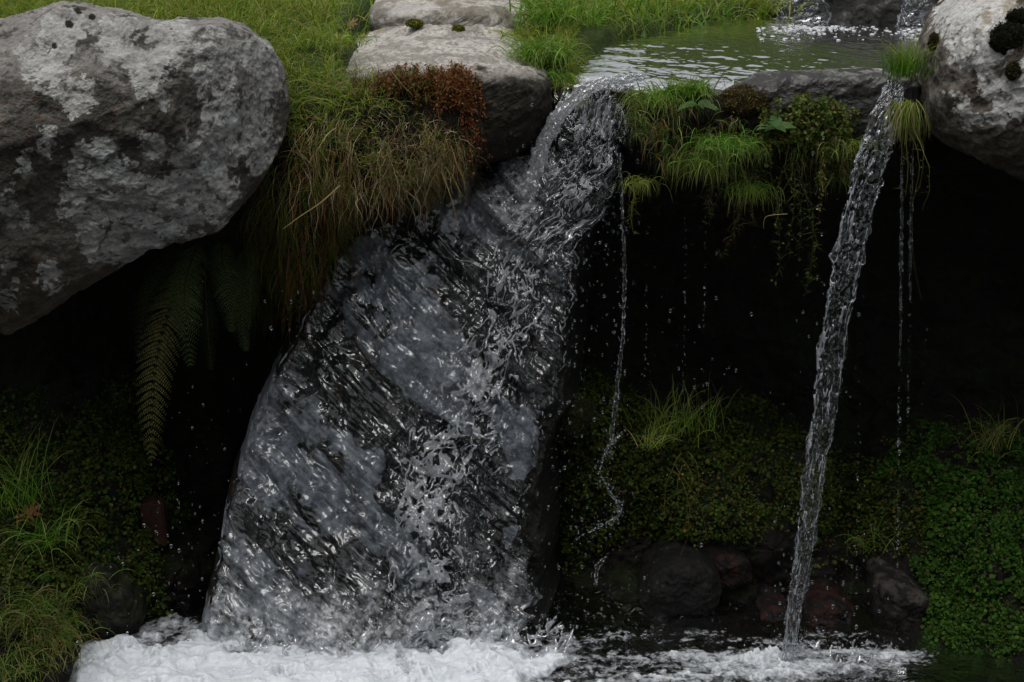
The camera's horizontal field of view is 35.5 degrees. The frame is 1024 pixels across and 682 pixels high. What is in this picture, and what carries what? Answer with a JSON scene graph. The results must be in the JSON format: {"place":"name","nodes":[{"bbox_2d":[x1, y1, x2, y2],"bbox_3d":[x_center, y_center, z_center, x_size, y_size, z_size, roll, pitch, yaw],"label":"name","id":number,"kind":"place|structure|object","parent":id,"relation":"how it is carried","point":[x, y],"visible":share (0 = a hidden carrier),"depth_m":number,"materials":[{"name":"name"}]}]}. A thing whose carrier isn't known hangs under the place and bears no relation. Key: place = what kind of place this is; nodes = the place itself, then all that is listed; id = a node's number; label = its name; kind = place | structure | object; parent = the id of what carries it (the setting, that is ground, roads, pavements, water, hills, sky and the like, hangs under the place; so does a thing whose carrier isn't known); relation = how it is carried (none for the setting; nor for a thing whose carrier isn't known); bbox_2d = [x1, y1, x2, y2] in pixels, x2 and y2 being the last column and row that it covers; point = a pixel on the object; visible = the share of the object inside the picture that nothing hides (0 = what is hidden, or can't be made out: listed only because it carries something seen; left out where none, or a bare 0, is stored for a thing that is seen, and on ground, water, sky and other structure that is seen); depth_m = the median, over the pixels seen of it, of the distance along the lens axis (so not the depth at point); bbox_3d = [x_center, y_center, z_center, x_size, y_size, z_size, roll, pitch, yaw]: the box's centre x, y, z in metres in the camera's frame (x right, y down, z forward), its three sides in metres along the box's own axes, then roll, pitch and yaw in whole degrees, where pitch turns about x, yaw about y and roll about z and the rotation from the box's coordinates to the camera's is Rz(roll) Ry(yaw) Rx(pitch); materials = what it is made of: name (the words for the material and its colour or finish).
{"place":"outdoors","nodes":[
{"label":"outdoors","id":0,"kind":"place"},
{"bbox_2d":[132,239,259,461],"bbox_3d":[-1.074,0.023,5.446,0.439,0.709,0.226,-6,18,-18],"label":"fern","id":1,"kind":"object","parent":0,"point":[191,264],"visible":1,"depth_m":5.36,"materials":[{"name":"green plant"}]},
{"bbox_2d":[268,58,491,239],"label":"hanging dead grass","id":2,"kind":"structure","parent":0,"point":[427,175],"depth_m":5.16,"materials":[{"name":"plant"}]},
{"bbox_2d":[283,185,340,228],"bbox_3d":[-0.630,-0.424,5.066,0.201,0.121,0.016,-10,20,-29],"label":"straw","id":3,"kind":"object","parent":2,"relation":"attached to","point":[316,205],"visible":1,"depth_m":5.06,"materials":[{"name":"plant"}]},
{"bbox_2d":[441,172,458,227],"bbox_3d":[-0.202,-0.449,5.170,0.078,0.184,0.011,15,22,39],"label":"straw","id":4,"kind":"object","parent":2,"relation":"hanging from","point":[451,198],"visible":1,"depth_m":5.16,"materials":[{"name":"plant"}]},
{"bbox_2d":[203,72,646,661],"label":"waterfall","id":5,"kind":"structure","parent":0,"point":[323,466],"depth_m":5.41,"materials":[{"name":"liquid"}]},
{"bbox_2d":[343,24,552,166],"bbox_3d":[-0.246,-0.863,5.601,0.786,0.444,0.903,0,17,0],"label":"flat boulder","id":6,"kind":"object","parent":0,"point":[513,89],"visible":0.64,"depth_m":5.28,"materials":[{"name":"stone"}]},
{"bbox_2d":[405,19,423,27],"bbox_3d":[-0.349,-1.146,5.769,0.073,0.036,0.070,0,17,0],"label":"moss cushion","id":7,"kind":"object","parent":6,"relation":"on","point":[415,23],"visible":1,"depth_m":5.75,"materials":[{"name":"green plant"}]},
{"bbox_2d":[423,57,488,122],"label":"heather clump","id":8,"kind":"object","parent":6,"relation":"on","point":[459,82],"visible":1,"depth_m":5.13,"materials":[{"name":"brown plant"}]},
{"bbox_2d":[451,24,464,31],"bbox_3d":[-0.193,-1.128,5.774,0.052,0.032,0.050,0,17,0],"label":"moss cushion","id":9,"kind":"object","parent":6,"relation":"on","point":[458,28],"visible":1,"depth_m":5.76,"materials":[{"name":"green plant"}]},
{"bbox_2d":[457,101,489,182],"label":"heather clump","id":10,"kind":"object","parent":6,"relation":"hanging from","point":[470,125],"visible":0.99,"depth_m":5.17,"materials":[{"name":"brown plant"}]},
{"bbox_2d":[478,13,560,44],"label":"grass tuft","id":11,"kind":"object","parent":6,"relation":"on","point":[517,33],"visible":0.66,"depth_m":5.71,"materials":[{"name":"green plant"}]},
{"bbox_2d":[487,18,603,74],"bbox_3d":[0.105,-1.012,5.488,0.441,0.199,0.357,0,17,0],"label":"grass tuft","id":12,"kind":"object","parent":6,"relation":"on","point":[540,52],"visible":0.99,"depth_m":5.47,"materials":[{"name":"green plant"}]},
{"bbox_2d":[534,54,580,99],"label":"grass tuft","id":13,"kind":"object","parent":6,"relation":"on","point":[553,75],"visible":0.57,"depth_m":5.45,"materials":[{"name":"green plant"}]},
{"bbox_2d":[369,0,529,35],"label":"flat boulder","id":14,"kind":"object","parent":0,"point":[391,13],"visible":0.42,"depth_m":5.88,"materials":[{"name":"stone"}]},
{"bbox_2d":[75,101,934,663],"bbox_3d":[-0.401,0.254,5.345,3.592,2.180,0.786,0,17,0],"label":"spray","id":15,"kind":"object","parent":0,"point":[525,435],"visible":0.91,"depth_m":5.32,"materials":[{"name":"clear liquid"}]},
{"bbox_2d":[0,0,1023,681],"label":"ground","id":16,"kind":"structure","parent":0,"point":[964,306],"depth_m":6.04,"materials":[{"name":"soil"}]},
{"bbox_2d":[14,502,40,524],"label":"oak leaf","id":17,"kind":"object","parent":16,"relation":"on","point":[35,508],"visible":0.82,"depth_m":5.44,"materials":[{"name":"brown plant"}]},
{"bbox_2d":[0,419,72,518],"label":"grass tuft","id":18,"kind":"object","parent":16,"relation":"on","point":[19,489],"visible":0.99,"depth_m":5.38,"materials":[{"name":"green plant"}]},
{"bbox_2d":[0,628,86,681],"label":"grass tuft","id":19,"kind":"object","parent":16,"relation":"on","point":[13,673],"visible":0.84,"depth_m":5.01,"materials":[{"name":"green plant"}]},
{"bbox_2d":[0,568,102,648],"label":"grass tuft","id":20,"kind":"object","parent":16,"relation":"on","point":[24,613],"visible":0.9,"depth_m":5.10,"materials":[{"name":"green plant"}]},
{"bbox_2d":[0,493,104,576],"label":"grass tuft","id":21,"kind":"object","parent":16,"relation":"on","point":[47,543],"visible":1,"depth_m":5.30,"materials":[{"name":"green plant"}]},
{"bbox_2d":[29,639,80,681],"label":"stone","id":22,"kind":"object","parent":16,"relation":"on","point":[62,676],"visible":0.23,"depth_m":5.22,"materials":[{"name":"stone"}]},
{"bbox_2d":[1,612,118,677],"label":"grass tuft","id":23,"kind":"object","parent":16,"relation":"on","point":[53,640],"visible":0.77,"depth_m":5.09,"materials":[{"name":"green plant"}]},
{"bbox_2d":[0,365,198,651],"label":"watercress","id":24,"kind":"object","parent":16,"relation":"on","point":[136,533],"visible":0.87,"depth_m":5.61,"materials":[{"name":"green plant"}]},
{"bbox_2d":[0,0,290,334],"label":"boulder","id":25,"kind":"object","parent":16,"relation":"on","point":[126,136],"visible":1,"depth_m":4.78,"materials":[{"name":"stone"}]},
{"bbox_2d":[140,497,169,546],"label":"rock","id":26,"kind":"object","parent":16,"relation":"on","point":[152,519],"visible":0.86,"depth_m":5.72,"materials":[{"name":"stone"}]},
{"bbox_2d":[230,145,378,347],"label":"trailing undergrowth","id":27,"kind":"object","parent":16,"relation":"on","point":[272,261],"visible":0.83,"depth_m":5.36,"materials":[{"name":"plant"}]},
{"bbox_2d":[275,236,320,373],"bbox_3d":[-0.725,-0.115,5.363,0.156,0.484,0.118,9,19,27],"label":"trailing plant","id":28,"kind":"object","parent":27,"relation":"hanging from","point":[287,279],"visible":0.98,"depth_m":5.34,"materials":[{"name":"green plant"}]},
{"bbox_2d":[277,24,383,57],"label":"grass tuft","id":29,"kind":"object","parent":16,"relation":"on","point":[335,41],"visible":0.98,"depth_m":5.42,"materials":[{"name":"green plant"}]},
{"bbox_2d":[0,0,763,139],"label":"turf grass","id":30,"kind":"structure","parent":16,"relation":"on","point":[155,8],"depth_m":5.56,"materials":[{"name":"green plant"}]},
{"bbox_2d":[346,18,357,29],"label":"dry leaf","id":31,"kind":"object","parent":30,"relation":"on","point":[352,22],"visible":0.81,"depth_m":5.78,"materials":[{"name":"brown plant"}]},
{"bbox_2d":[341,58,482,116],"bbox_3d":[-0.324,-0.817,5.148,0.482,0.216,0.138,0,17,0],"label":"heather clump","id":32,"kind":"object","parent":16,"relation":"on","point":[417,77],"visible":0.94,"depth_m":5.14,"materials":[{"name":"brown plant"}]},
{"bbox_2d":[201,84,637,646],"bbox_3d":[-0.322,-0.015,5.850,1.566,1.893,1.669,0,17,0],"label":"sloping rock","id":33,"kind":"object","parent":16,"relation":"on","point":[546,580],"visible":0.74,"depth_m":5.54,"materials":[{"name":"stone"}]},
{"bbox_2d":[554,391,600,440],"bbox_3d":[0.185,0.249,5.645,0.257,0.191,0.178,0,17,0],"label":"moss cushion","id":34,"kind":"object","parent":33,"relation":"on","point":[582,422],"visible":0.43,"depth_m":5.60,"materials":[{"name":"green plant"}]},
{"bbox_2d":[590,545,610,585],"bbox_3d":[0.301,0.758,5.419,0.056,0.156,0.071,-4,18,-11],"label":"trickle","id":35,"kind":"object","parent":33,"relation":"attached to","point":[600,562],"visible":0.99,"depth_m":5.42,"materials":[{"name":"clear liquid"}]},
{"bbox_2d":[575,427,627,543],"bbox_3d":[0.315,0.491,5.398,0.129,0.386,0.192,15,23,41],"label":"trickle","id":36,"kind":"object","parent":33,"relation":"attached to","point":[618,507],"visible":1,"depth_m":5.41,"materials":[{"name":"clear liquid"}]},
{"bbox_2d":[606,153,628,440],"bbox_3d":[0.352,-0.132,5.308,0.076,0.975,0.148,8,19,25],"label":"trickle","id":37,"kind":"object","parent":33,"relation":"attached to","point":[616,395],"visible":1,"depth_m":5.32,"materials":[{"name":"clear liquid"}]},
{"bbox_2d":[491,0,630,34],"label":"grass tuft","id":38,"kind":"object","parent":16,"relation":"on","point":[536,12],"visible":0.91,"depth_m":5.81,"materials":[{"name":"green plant"}]},
{"bbox_2d":[511,0,688,38],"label":"grass tuft","id":39,"kind":"object","parent":16,"relation":"on","point":[611,5],"visible":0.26,"depth_m":6.06,"materials":[{"name":"green plant"}]},
{"bbox_2d":[576,100,630,147],"bbox_3d":[0.442,-0.777,5.537,0.534,0.222,0.394,0,17,0],"label":"lip rock","id":40,"kind":"object","parent":16,"relation":"on","point":[626,142],"visible":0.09,"depth_m":5.37,"materials":[{"name":"stone"}]},
{"bbox_2d":[534,0,724,28],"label":"grass tuft","id":41,"kind":"object","parent":16,"relation":"on","point":[692,14],"visible":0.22,"depth_m":6.34,"materials":[{"name":"green plant"}]},
{"bbox_2d":[607,171,672,200],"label":"grass tuft","id":42,"kind":"object","parent":16,"relation":"on","point":[639,182],"visible":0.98,"depth_m":5.22,"materials":[{"name":"green plant"}]},
{"bbox_2d":[626,414,683,449],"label":"grass tuft","id":43,"kind":"object","parent":16,"relation":"on","point":[651,439],"visible":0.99,"depth_m":5.60,"materials":[{"name":"green plant"}]},
{"bbox_2d":[613,375,711,447],"bbox_3d":[0.566,0.258,5.625,0.385,0.251,0.333,-11,21,-32],"label":"grass tuft","id":44,"kind":"object","parent":16,"relation":"on","point":[676,422],"visible":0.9,"depth_m":5.67,"materials":[{"name":"green plant"}]},
{"bbox_2d":[612,70,720,121],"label":"grass tuft","id":45,"kind":"object","parent":16,"relation":"on","point":[667,97],"visible":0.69,"depth_m":5.18,"materials":[{"name":"green plant"}]},
{"bbox_2d":[636,538,721,616],"bbox_3d":[0.598,0.870,5.820,0.294,0.299,0.438,0,17,0],"label":"stone","id":46,"kind":"object","parent":16,"relation":"on","point":[689,580],"visible":0.84,"depth_m":5.63,"materials":[{"name":"grey stone"}]},
{"bbox_2d":[659,451,708,557],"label":"trailing plant","id":47,"kind":"object","parent":46,"relation":"on","point":[692,478],"visible":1,"depth_m":5.59,"materials":[{"name":"green plant"}]},
{"bbox_2d":[658,85,711,99],"bbox_3d":[0.567,-0.808,5.248,0.180,0.068,0.118,0,17,0],"label":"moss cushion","id":48,"kind":"object","parent":16,"relation":"on","point":[687,96],"visible":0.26,"depth_m":5.21,"materials":[{"name":"green plant"}]},
{"bbox_2d":[636,371,739,442],"bbox_3d":[0.680,0.248,5.783,0.346,0.229,0.376,11,20,30],"label":"grass tuft","id":49,"kind":"object","parent":16,"relation":"on","point":[698,420],"visible":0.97,"depth_m":5.79,"materials":[{"name":"green plant"}]},
{"bbox_2d":[654,66,734,100],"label":"grass tuft","id":50,"kind":"object","parent":16,"relation":"on","point":[697,86],"visible":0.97,"depth_m":5.17,"materials":[{"name":"green plant"}]},
{"bbox_2d":[616,0,782,23],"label":"grass tuft","id":51,"kind":"object","parent":16,"relation":"on","point":[725,12],"visible":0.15,"depth_m":6.59,"materials":[{"name":"green plant"}]},
{"bbox_2d":[659,149,752,195],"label":"grass tuft","id":52,"kind":"object","parent":16,"relation":"on","point":[706,161],"visible":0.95,"depth_m":5.12,"materials":[{"name":"green plant"}]},
{"bbox_2d":[711,550,751,589],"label":"stone","id":53,"kind":"object","parent":16,"relation":"on","point":[733,568],"visible":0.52,"depth_m":5.72,"materials":[{"name":"brown stone"}]},
{"bbox_2d":[706,178,786,216],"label":"grass tuft","id":54,"kind":"object","parent":16,"relation":"on","point":[748,187],"visible":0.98,"depth_m":5.17,"materials":[{"name":"green plant"}]},
{"bbox_2d":[695,0,801,20],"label":"grass tuft","id":55,"kind":"object","parent":16,"relation":"on","point":[761,4],"visible":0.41,"depth_m":6.77,"materials":[{"name":"green plant"}]},
{"bbox_2d":[558,365,940,586],"bbox_3d":[0.844,0.475,5.981,1.382,0.739,0.759,0,17,0],"label":"watercress","id":56,"kind":"object","parent":16,"relation":"on","point":[649,506],"visible":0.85,"depth_m":5.87,"materials":[{"name":"green plant"}]},
{"bbox_2d":[756,584,786,618],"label":"stone","id":57,"kind":"object","parent":16,"relation":"on","point":[767,602],"visible":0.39,"depth_m":5.70,"materials":[{"name":"brown stone"}]},
{"bbox_2d":[719,67,927,147],"bbox_3d":[1.003,-0.838,5.523,0.872,0.278,0.826,0,17,0],"label":"ledge rock","id":58,"kind":"object","parent":16,"relation":"on","point":[860,88],"visible":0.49,"depth_m":5.13,"materials":[{"name":"stone"}]},
{"bbox_2d":[720,82,769,117],"bbox_3d":[0.756,-0.776,5.163,0.188,0.114,0.142,0,17,0],"label":"moss cushion","id":59,"kind":"object","parent":58,"relation":"on","point":[743,100],"visible":0.97,"depth_m":5.12,"materials":[{"name":"green plant"}]},
{"bbox_2d":[754,92,863,167],"bbox_3d":[0.952,-0.670,5.128,0.355,0.260,0.120,0,17,0],"label":"leafy plant","id":60,"kind":"object","parent":58,"relation":"on","point":[800,113],"visible":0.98,"depth_m":5.10,"materials":[{"name":"green plant"}]},
{"bbox_2d":[802,578,856,619],"bbox_3d":[1.129,0.957,5.808,0.199,0.182,0.384,0,17,0],"label":"stone","id":61,"kind":"object","parent":16,"relation":"on","point":[820,596],"visible":0.48,"depth_m":5.67,"materials":[{"name":"brown stone"}]},
{"bbox_2d":[767,0,938,23],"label":"step rock","id":62,"kind":"object","parent":16,"relation":"on","point":[879,11],"visible":0.32,"depth_m":6.91,"materials":[{"name":"stone"}]},
{"bbox_2d":[854,343,860,596],"bbox_3d":[1.172,0.446,5.426,0.059,0.925,0.016,0,17,0],"label":"drip line","id":63,"kind":"object","parent":16,"relation":"on","point":[856,552],"visible":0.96,"depth_m":5.50,"materials":[{"name":"clear liquid"}]},
{"bbox_2d":[866,556,929,625],"bbox_3d":[1.401,0.927,5.758,0.270,0.297,0.418,0,17,0],"label":"stone","id":64,"kind":"object","parent":16,"relation":"on","point":[908,602],"visible":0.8,"depth_m":5.58,"materials":[{"name":"grey stone"}]},
{"bbox_2d":[834,513,906,562],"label":"grass tuft","id":65,"kind":"object","parent":64,"relation":"on","point":[869,539],"visible":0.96,"depth_m":5.77,"materials":[{"name":"green plant"}]},
{"bbox_2d":[871,29,939,82],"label":"grass tuft","id":66,"kind":"object","parent":16,"relation":"on","point":[904,67],"visible":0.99,"depth_m":4.97,"materials":[{"name":"green plant"}]},
{"bbox_2d":[877,414,1023,661],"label":"watercress","id":67,"kind":"object","parent":16,"relation":"on","point":[965,609],"visible":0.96,"depth_m":5.65,"materials":[{"name":"green plant"}]},
{"bbox_2d":[913,0,1023,181],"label":"boulder","id":68,"kind":"object","parent":16,"relation":"on","point":[972,93],"visible":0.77,"depth_m":4.83,"materials":[{"name":"stone"}]},
{"bbox_2d":[883,97,930,147],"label":"grass tuft","id":69,"kind":"object","parent":68,"relation":"attached to","point":[907,106],"visible":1,"depth_m":4.97,"materials":[{"name":"green plant"}]},
{"bbox_2d":[895,122,929,210],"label":"trailing plant","id":70,"kind":"object","parent":69,"relation":"hanging from","point":[915,132],"visible":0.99,"depth_m":5.01,"materials":[{"name":"green plant"}]},
{"bbox_2d":[896,152,903,577],"bbox_3d":[1.272,0.104,5.245,0.096,1.475,0.017,0,17,0],"label":"drip line","id":71,"kind":"object","parent":70,"relation":"hanging from","point":[900,270],"visible":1,"depth_m":5.14,"materials":[{"name":"clear liquid"}]},
{"bbox_2d":[906,153,913,445],"bbox_3d":[1.292,-0.120,5.195,0.066,0.989,0.020,0,17,0],"label":"drip line","id":72,"kind":"object","parent":70,"relation":"hanging from","point":[910,241],"visible":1,"depth_m":5.12,"materials":[{"name":"clear liquid"}]},
{"bbox_2d":[926,31,938,51],"bbox_3d":[1.310,-0.929,4.973,0.043,0.066,0.050,0,17,0],"label":"moss cushion","id":73,"kind":"object","parent":68,"relation":"on","point":[934,35],"visible":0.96,"depth_m":4.96,"materials":[{"name":"green plant"}]},
{"bbox_2d":[987,20,1023,55],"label":"moss cushion","id":74,"kind":"object","parent":68,"relation":"on","point":[1005,37],"visible":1,"depth_m":4.67,"materials":[{"name":"green plant"}]},
{"bbox_2d":[1004,61,1021,80],"bbox_3d":[1.471,-0.793,4.693,0.054,0.063,0.053,0,17,0],"label":"moss cushion","id":75,"kind":"object","parent":68,"relation":"on","point":[1013,71],"visible":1,"depth_m":4.68,"materials":[{"name":"green plant"}]},
{"bbox_2d":[1004,6,1023,23],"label":"moss cushion","id":76,"kind":"object","parent":68,"relation":"on","point":[1016,15],"visible":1,"depth_m":4.68,"materials":[{"name":"green plant"}]},
{"bbox_2d":[948,393,1023,461],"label":"grass tuft","id":77,"kind":"object","parent":16,"relation":"on","point":[993,434],"visible":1,"depth_m":5.84,"materials":[{"name":"green plant"}]},
{"bbox_2d":[70,578,1023,681],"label":"pool water","id":78,"kind":"structure","parent":0,"point":[731,624],"depth_m":5.47,"materials":[{"name":"liquid"}]},
{"bbox_2d":[70,553,148,641],"bbox_3d":[-1.422,0.872,5.589,0.310,0.313,0.438,0,17,0],"label":"stone","id":79,"kind":"object","parent":78,"relation":"in","point":[120,606],"visible":0.51,"depth_m":5.41,"materials":[{"name":"grey stone"}]},
{"bbox_2d":[57,559,135,603],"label":"grass tuft","id":80,"kind":"object","parent":79,"relation":"on","point":[79,583],"visible":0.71,"depth_m":5.35,"materials":[{"name":"green plant"}]},
{"bbox_2d":[72,615,915,681],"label":"foam","id":81,"kind":"object","parent":78,"relation":"on","point":[201,657],"visible":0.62,"depth_m":5.26,"materials":[{"name":"white"}]},
{"bbox_2d":[781,79,906,672],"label":"waterfall","id":82,"kind":"structure","parent":78,"relation":"on","point":[872,156],"depth_m":5.10,"materials":[{"name":"liquid"}]},
{"bbox_2d":[611,81,857,200],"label":"hanging turf","id":83,"kind":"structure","parent":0,"point":[662,126],"depth_m":5.15,"materials":[{"name":"green plant"}]},
{"bbox_2d":[624,177,639,233],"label":"trailing plant","id":84,"kind":"object","parent":83,"relation":"hanging from","point":[634,198],"visible":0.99,"depth_m":5.22,"materials":[{"name":"green plant"}]},
{"bbox_2d":[643,227,648,376],"bbox_3d":[0.451,-0.128,5.351,0.022,0.523,0.012,5,18,16],"label":"drip line","id":85,"kind":"object","parent":84,"relation":"hanging from","point":[646,307],"visible":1,"depth_m":5.37,"materials":[{"name":"clear liquid"}]},
{"bbox_2d":[677,99,718,111],"bbox_3d":[0.591,-0.750,5.093,0.135,0.034,0.061,0,17,0],"label":"leaf rosette","id":86,"kind":"object","parent":83,"relation":"on","point":[702,104],"visible":1,"depth_m":5.09,"materials":[{"name":"green plant"}]},
{"bbox_2d":[701,168,718,223],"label":"trailing plant","id":87,"kind":"object","parent":83,"relation":"hanging from","point":[709,184],"visible":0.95,"depth_m":5.18,"materials":[{"name":"green plant"}]},
{"bbox_2d":[682,223,686,406],"bbox_3d":[0.574,-0.087,5.312,0.024,0.661,0.014,0,17,0],"label":"drip line","id":88,"kind":"object","parent":87,"relation":"hanging from","point":[684,327],"visible":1,"depth_m":5.33,"materials":[{"name":"clear liquid"}]},
{"bbox_2d":[701,216,705,408],"bbox_3d":[0.636,-0.089,5.311,0.027,0.666,0.014,0,17,0],"label":"drip line","id":89,"kind":"object","parent":87,"relation":"hanging from","point":[704,303],"visible":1,"depth_m":5.29,"materials":[{"name":"clear liquid"}]},
{"bbox_2d":[675,123,779,168],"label":"grass tuft","id":90,"kind":"object","parent":83,"relation":"attached to","point":[719,146],"visible":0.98,"depth_m":5.10,"materials":[{"name":"green plant"}]},
{"bbox_2d":[718,171,757,257],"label":"trailing plant","id":91,"kind":"object","parent":83,"relation":"hanging from","point":[738,218],"visible":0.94,"depth_m":5.21,"materials":[{"name":"green plant"}]},
{"bbox_2d":[756,115,795,132],"bbox_3d":[0.835,-0.688,5.069,0.106,0.046,0.082,11,20,32],"label":"leaf rosette","id":92,"kind":"object","parent":83,"relation":"on","point":[776,123],"visible":1,"depth_m":5.08,"materials":[{"name":"green plant"}]},
{"bbox_2d":[770,155,821,295],"bbox_3d":[0.922,-0.365,5.185,0.203,0.472,0.128,0,17,0],"label":"trailing plant","id":93,"kind":"object","parent":83,"relation":"hanging from","point":[798,233],"visible":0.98,"depth_m":5.18,"materials":[{"name":"green plant"}]},
{"bbox_2d":[813,150,827,223],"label":"trailing plant","id":94,"kind":"object","parent":83,"relation":"hanging from","point":[822,173],"visible":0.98,"depth_m":5.14,"materials":[{"name":"green plant"}]},
{"bbox_2d":[814,134,863,163],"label":"grass tuft","id":95,"kind":"object","parent":83,"relation":"attached to","point":[852,143],"visible":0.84,"depth_m":5.12,"materials":[{"name":"green plant"}]},
{"bbox_2d":[567,14,922,92],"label":"pool water","id":96,"kind":"structure","parent":0,"point":[741,47],"depth_m":5.80,"materials":[{"name":"liquid"}]},
{"bbox_2d":[749,0,781,15],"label":"grass tuft","id":97,"kind":"object","parent":96,"relation":"on","point":[773,7],"visible":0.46,"depth_m":6.87,"materials":[{"name":"green plant"}]},
{"bbox_2d":[770,0,831,22],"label":"cascade","id":98,"kind":"object","parent":96,"relation":"on","point":[816,11],"visible":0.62,"depth_m":6.81,"materials":[{"name":"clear liquid"}]},
{"bbox_2d":[757,25,920,40],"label":"foam flecks","id":99,"kind":"object","parent":96,"relation":"on","point":[803,27],"visible":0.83,"depth_m":6.52,"materials":[{"name":"white liquid"}]},
{"bbox_2d":[895,0,932,26],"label":"cascade","id":100,"kind":"object","parent":96,"relation":"on","point":[914,13],"visible":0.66,"depth_m":6.79,"materials":[{"name":"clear liquid"}]}
]}

